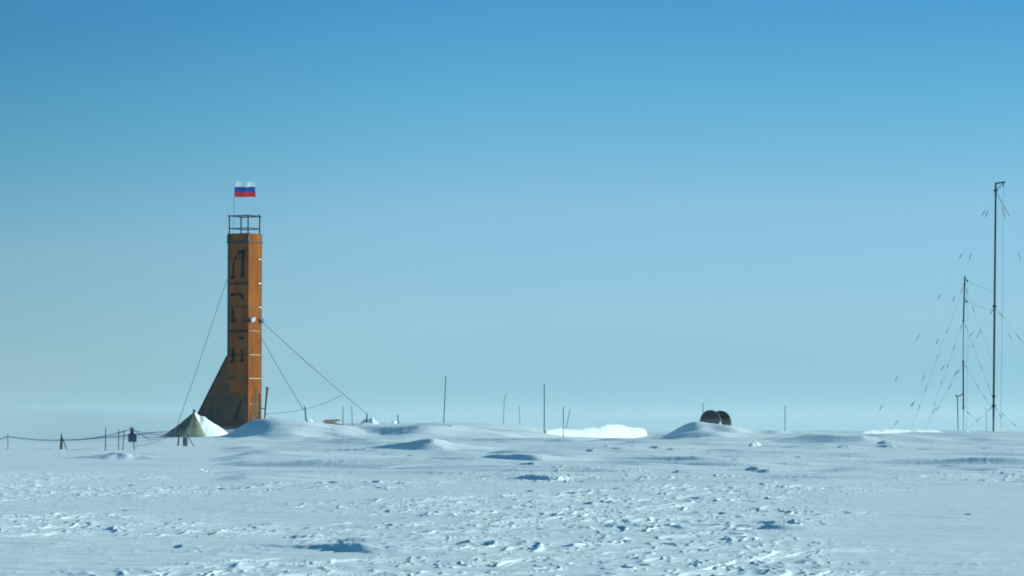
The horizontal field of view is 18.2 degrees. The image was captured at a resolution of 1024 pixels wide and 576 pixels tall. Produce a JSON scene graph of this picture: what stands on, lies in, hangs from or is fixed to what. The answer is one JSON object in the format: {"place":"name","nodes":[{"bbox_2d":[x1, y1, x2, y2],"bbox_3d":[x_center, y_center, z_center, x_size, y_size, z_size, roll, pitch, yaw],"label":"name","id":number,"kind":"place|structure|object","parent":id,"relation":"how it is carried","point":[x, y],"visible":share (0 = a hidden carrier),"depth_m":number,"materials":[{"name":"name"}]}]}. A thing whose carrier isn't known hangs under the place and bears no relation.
{"place":"outdoors","nodes":[
{"label":"outdoors","id":0,"kind":"place"},
{"bbox_2d":[0,418,1023,575],"bbox_3d":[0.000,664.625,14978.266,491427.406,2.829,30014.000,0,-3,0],"label":"snow field","id":1,"kind":"structure","parent":0,"point":[276,497],"depth_m":74.05,"materials":[{"name":"white snow"}]},
{"bbox_2d":[60,433,66,448],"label":"fence post","id":2,"kind":"object","parent":1,"relation":"on","point":[61,443],"visible":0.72,"depth_m":173.77,"materials":[{"name":"brown wood"}]},
{"bbox_2d":[130,427,134,450],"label":"fence post","id":3,"kind":"object","parent":1,"relation":"on","point":[132,430],"visible":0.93,"depth_m":173.77,"materials":[{"name":"brown wood"}]},
{"bbox_2d":[8,429,130,440],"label":"fence rope","id":4,"kind":"object","parent":3,"relation":"attached to","point":[70,439],"visible":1,"depth_m":172.81,"materials":[{"name":"fabric"}]},
{"bbox_2d":[128,432,136,441],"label":"hanging box","id":5,"kind":"object","parent":3,"relation":"hanging from","point":[132,437],"visible":1,"depth_m":173.59,"materials":[{"name":"metal"}]},
{"bbox_2d":[161,409,205,436],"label":"tent","id":6,"kind":"object","parent":1,"relation":"on","point":[191,425],"visible":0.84,"depth_m":227.47,"materials":[{"name":"fabric"}]},
{"bbox_2d":[177,423,193,445],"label":"fence post","id":7,"kind":"object","parent":1,"relation":"on","point":[179,435],"visible":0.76,"depth_m":189.75,"materials":[{"name":"metal"}]},
{"bbox_2d":[183,437,187,445],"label":"drum","id":8,"kind":"object","parent":1,"relation":"on","point":[185,441],"visible":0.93,"depth_m":189.16,"materials":[{"name":"paint"}]},
{"bbox_2d":[195,413,227,436],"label":"snow heap","id":9,"kind":"object","parent":1,"relation":"on","point":[210,428],"visible":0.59,"depth_m":238.67,"materials":[{"name":"white snow"}]},
{"bbox_2d":[197,214,263,429],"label":"drilling tower","id":10,"kind":"structure","parent":1,"relation":"on","point":[227,403],"depth_m":262.79,"materials":[{"name":"orange paint"}]},
{"bbox_2d":[174,280,226,432],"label":"guy wire","id":11,"kind":"object","parent":10,"relation":"attached to","point":[201,355],"visible":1,"depth_m":244.78,"materials":[{"name":"grey metal"}]},
{"bbox_2d":[233,182,255,226],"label":"flag","id":12,"kind":"object","parent":10,"relation":"attached to","point":[244,189],"visible":1,"depth_m":262.98,"materials":[{"name":"multicoloured fabric"}]},
{"bbox_2d":[262,339,303,409],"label":"guy wire","id":13,"kind":"object","parent":10,"relation":"attached to","point":[282,374],"visible":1,"depth_m":259.89,"materials":[{"name":"grey metal"}]},
{"bbox_2d":[267,326,366,413],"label":"guy wire","id":14,"kind":"object","parent":10,"relation":"attached to","point":[314,369],"visible":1,"depth_m":266.82,"materials":[{"name":"grey metal"}]},
{"bbox_2d":[266,395,341,413],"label":"slack cable","id":15,"kind":"object","parent":14,"relation":"hanging from","point":[302,409],"visible":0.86,"depth_m":262.00,"materials":[{"name":"metal"}]},
{"bbox_2d":[253,396,254,419],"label":"plank","id":16,"kind":"object","parent":1,"relation":"on","point":[253,409],"visible":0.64,"depth_m":262.29,"materials":[{"name":"brown wood"}]},
{"bbox_2d":[255,388,257,419],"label":"plank","id":17,"kind":"object","parent":1,"relation":"on","point":[256,403],"visible":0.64,"depth_m":262.68,"materials":[{"name":"brown wood"}]},
{"bbox_2d":[258,394,259,418],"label":"plank","id":18,"kind":"object","parent":1,"relation":"on","point":[259,408],"visible":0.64,"depth_m":262.93,"materials":[{"name":"brown wood"}]},
{"bbox_2d":[260,387,268,418],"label":"leaning pole","id":19,"kind":"object","parent":1,"relation":"on","point":[267,388],"visible":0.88,"depth_m":255.17,"materials":[{"name":"metal"}]},
{"bbox_2d":[323,419,341,424],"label":"timber stack","id":20,"kind":"object","parent":1,"relation":"on","point":[333,421],"visible":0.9,"depth_m":261.58,"materials":[{"name":"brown wood"}]},
{"bbox_2d":[360,418,378,423],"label":"snow lump","id":21,"kind":"object","parent":1,"relation":"on","point":[372,420],"visible":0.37,"depth_m":271.59,"materials":[{"name":"white snow"}]},
{"bbox_2d":[443,376,445,422],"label":"marker pole","id":22,"kind":"object","parent":1,"relation":"on","point":[444,399],"visible":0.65,"depth_m":284.81,"materials":[{"name":"metal"}]},
{"bbox_2d":[544,384,544,432],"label":"marker pole","id":23,"kind":"object","parent":1,"relation":"on","point":[544,408],"visible":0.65,"depth_m":255.79,"materials":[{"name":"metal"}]},
{"bbox_2d":[554,475,572,479],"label":"snow lump","id":24,"kind":"object","parent":1,"relation":"on","point":[562,478],"visible":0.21,"depth_m":102.69,"materials":[{"name":"white snow"}]},
{"bbox_2d":[563,406,563,437],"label":"marker pole","id":25,"kind":"object","parent":1,"relation":"on","point":[563,421],"visible":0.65,"depth_m":249.76,"materials":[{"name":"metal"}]},
{"bbox_2d":[545,424,646,437],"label":"snow bank","id":26,"kind":"structure","parent":1,"relation":"on","point":[612,431],"depth_m":274.98,"materials":[{"name":"white snow"}]},
{"bbox_2d":[700,410,730,425],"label":"cable drum","id":27,"kind":"object","parent":1,"relation":"on","point":[714,417],"visible":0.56,"depth_m":249.35,"materials":[{"name":"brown wood"}]},
{"bbox_2d":[748,440,761,446],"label":"snow lump","id":28,"kind":"object","parent":1,"relation":"on","point":[754,443],"visible":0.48,"depth_m":181.49,"materials":[{"name":"white snow"}]},
{"bbox_2d":[859,429,940,433],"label":"snow bank","id":29,"kind":"structure","parent":1,"relation":"on","point":[881,431],"depth_m":286.35,"materials":[{"name":"white snow"}]},
{"bbox_2d":[956,393,962,430],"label":"pipe post","id":30,"kind":"object","parent":1,"relation":"on","point":[957,411],"visible":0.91,"depth_m":304.74,"materials":[{"name":"metal"}]},
{"bbox_2d":[962,276,967,430],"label":"radio mast","id":31,"kind":"object","parent":1,"relation":"on","point":[964,300],"visible":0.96,"depth_m":305.01,"materials":[{"name":"metal"}]},
{"bbox_2d":[913,285,963,422],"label":"guy wire","id":32,"kind":"object","parent":31,"relation":"attached to","point":[937,356],"visible":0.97,"depth_m":303.49,"materials":[{"name":"metal"}]},
{"bbox_2d":[992,181,1005,431],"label":"radio mast","id":33,"kind":"object","parent":1,"relation":"on","point":[994,327],"visible":0.95,"depth_m":300.13,"materials":[{"name":"metal"}]},
{"bbox_2d":[869,195,992,429],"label":"guy wire","id":34,"kind":"object","parent":33,"relation":"attached to","point":[930,313],"visible":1,"depth_m":298.32,"materials":[{"name":"metal"}]},
{"bbox_2d":[907,201,991,418],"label":"guy wire","id":35,"kind":"object","parent":33,"relation":"attached to","point":[950,307],"visible":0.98,"depth_m":303.89,"materials":[{"name":"metal"}]},
{"bbox_2d":[1000,301,1002,429],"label":"halyard","id":36,"kind":"object","parent":33,"relation":"hanging from","point":[1001,362],"visible":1,"depth_m":299.96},
{"bbox_2d":[0,0,1023,429],"label":"sky","id":37,"kind":"structure","parent":0,"point":[648,214],"materials":[{"name":"blue"}]}
]}

